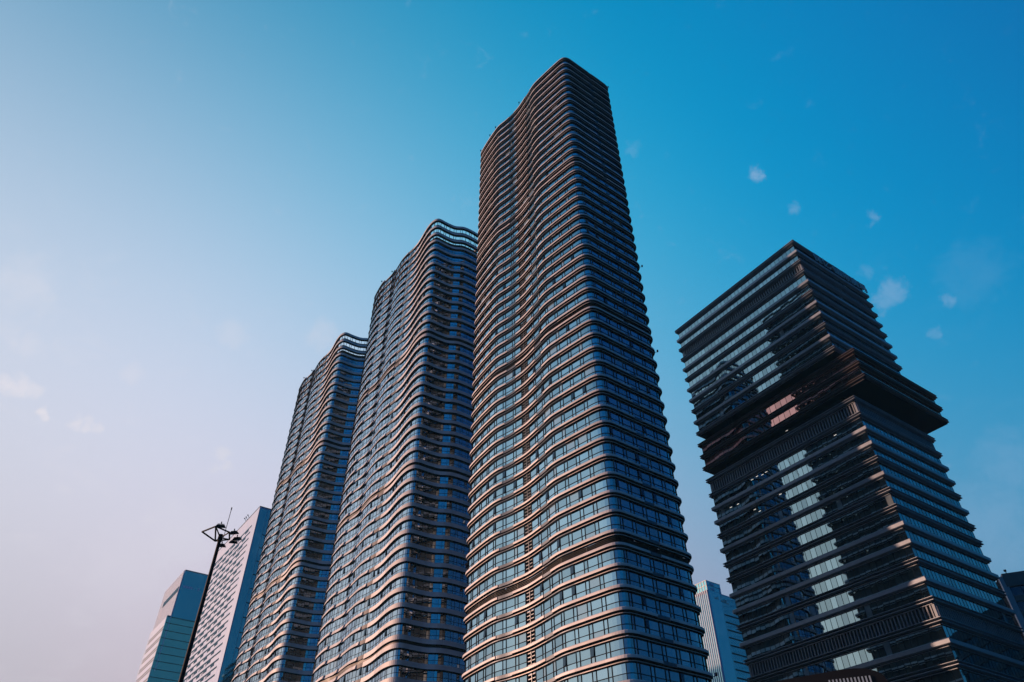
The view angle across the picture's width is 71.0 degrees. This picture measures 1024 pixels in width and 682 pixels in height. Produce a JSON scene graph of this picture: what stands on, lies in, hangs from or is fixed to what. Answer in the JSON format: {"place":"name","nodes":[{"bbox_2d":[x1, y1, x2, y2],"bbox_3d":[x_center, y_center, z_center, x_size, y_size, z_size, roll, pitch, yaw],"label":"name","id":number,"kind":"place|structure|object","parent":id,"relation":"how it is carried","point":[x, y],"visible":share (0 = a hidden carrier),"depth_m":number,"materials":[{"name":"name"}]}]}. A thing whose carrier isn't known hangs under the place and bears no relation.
{"place":"outdoors","nodes":[
{"label":"outdoors","id":0,"kind":"place"},
{"bbox_2d":[136,570,207,681],"bbox_3d":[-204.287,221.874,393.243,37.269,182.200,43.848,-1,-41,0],"label":"glass tower","id":1,"kind":"structure","parent":0,"point":[166,648],"depth_m":419.10,"materials":[{"name":"blue glass"}]},
{"bbox_2d":[183,506,270,681],"bbox_3d":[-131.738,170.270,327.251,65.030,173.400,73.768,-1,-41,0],"label":"white building","id":2,"kind":"structure","parent":0,"point":[215,648],"depth_m":340.00,"materials":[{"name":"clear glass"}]},
{"bbox_2d":[231,332,385,681],"bbox_3d":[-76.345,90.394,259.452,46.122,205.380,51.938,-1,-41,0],"label":"residential tower","id":3,"kind":"structure","parent":0,"point":[280,634],"depth_m":259.45,"materials":[{"name":"blue glass"}]},
{"bbox_2d":[312,219,478,681],"bbox_3d":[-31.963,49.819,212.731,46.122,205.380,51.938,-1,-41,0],"label":"residential tower","id":4,"kind":"structure","parent":0,"point":[397,583],"depth_m":201.27,"materials":[{"name":"blue glass"}]},
{"bbox_2d":[0,0,1023,681],"label":"sky","id":5,"kind":"structure","parent":0,"point":[199,198],"materials":[{"name":"blue"}]},
{"bbox_2d":[462,57,717,681],"bbox_3d":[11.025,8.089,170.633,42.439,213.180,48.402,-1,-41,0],"label":"residential tower","id":6,"kind":"structure","parent":0,"point":[571,452],"depth_m":145.10,"materials":[{"name":"blue glass"}]},
{"bbox_2d":[570,565,573,573],"bbox_3d":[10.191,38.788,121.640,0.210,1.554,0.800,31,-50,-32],"label":"opened window","id":7,"kind":"structure","parent":6,"relation":"in","point":[571,567],"depth_m":121.62,"materials":[{"name":"glass"}]},
{"bbox_2d":[590,646,593,656],"bbox_3d":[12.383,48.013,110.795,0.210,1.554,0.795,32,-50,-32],"label":"opened window","id":8,"kind":"structure","parent":6,"relation":"in","point":[591,648],"depth_m":110.77,"materials":[{"name":"glass"}]},
{"bbox_2d":[642,596,646,604],"bbox_3d":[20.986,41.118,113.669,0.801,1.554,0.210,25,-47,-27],"label":"opened window","id":9,"kind":"structure","parent":6,"relation":"in","point":[643,597],"depth_m":113.62,"materials":[{"name":"glass"}]},
{"bbox_2d":[645,618,649,627],"bbox_3d":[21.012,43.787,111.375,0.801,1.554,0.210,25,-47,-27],"label":"opened window","id":10,"kind":"structure","parent":6,"relation":"in","point":[646,620],"depth_m":111.26,"materials":[{"name":"glass"}]},
{"bbox_2d":[680,673,684,681],"bbox_3d":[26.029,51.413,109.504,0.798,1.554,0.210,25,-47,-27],"label":"opened window","id":11,"kind":"structure","parent":6,"relation":"in","point":[681,674],"depth_m":109.48,"materials":[{"name":"glass"}]},
{"bbox_2d":[675,240,1023,681],"bbox_3d":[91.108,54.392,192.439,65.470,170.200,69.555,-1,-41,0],"label":"office tower","id":12,"kind":"structure","parent":0,"point":[836,418],"depth_m":185.05,"materials":[{"name":"black glass"}]},
{"bbox_2d":[996,569,1023,640],"bbox_3d":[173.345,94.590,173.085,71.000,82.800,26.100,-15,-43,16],"label":"dark building","id":13,"kind":"structure","parent":0,"point":[1011,584],"depth_m":196.52,"materials":[{"name":"blue glass"}]},
{"label":"ground","id":14,"kind":"structure","parent":0,"visible":0},
{"bbox_2d":[178,507,241,681],"bbox_3d":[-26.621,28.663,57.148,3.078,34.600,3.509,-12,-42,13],"label":"lamp mast","id":15,"kind":"object","parent":14,"relation":"on","point":[221,538],"visible":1,"depth_m":64.16,"materials":[{"name":"black metal"}]},
{"bbox_2d":[695,580,749,681],"bbox_3d":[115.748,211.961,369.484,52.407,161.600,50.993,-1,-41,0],"label":"skyscraper","id":16,"kind":"structure","parent":14,"relation":"on","point":[722,637],"depth_m":387.99,"materials":[{"name":"glass"}]},
{"bbox_2d":[776,668,887,681],"bbox_3d":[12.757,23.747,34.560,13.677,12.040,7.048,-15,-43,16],"label":"canopy","id":17,"kind":"object","parent":14,"relation":"on","point":[856,675],"visible":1,"depth_m":34.45,"materials":[{"name":"black paint"}]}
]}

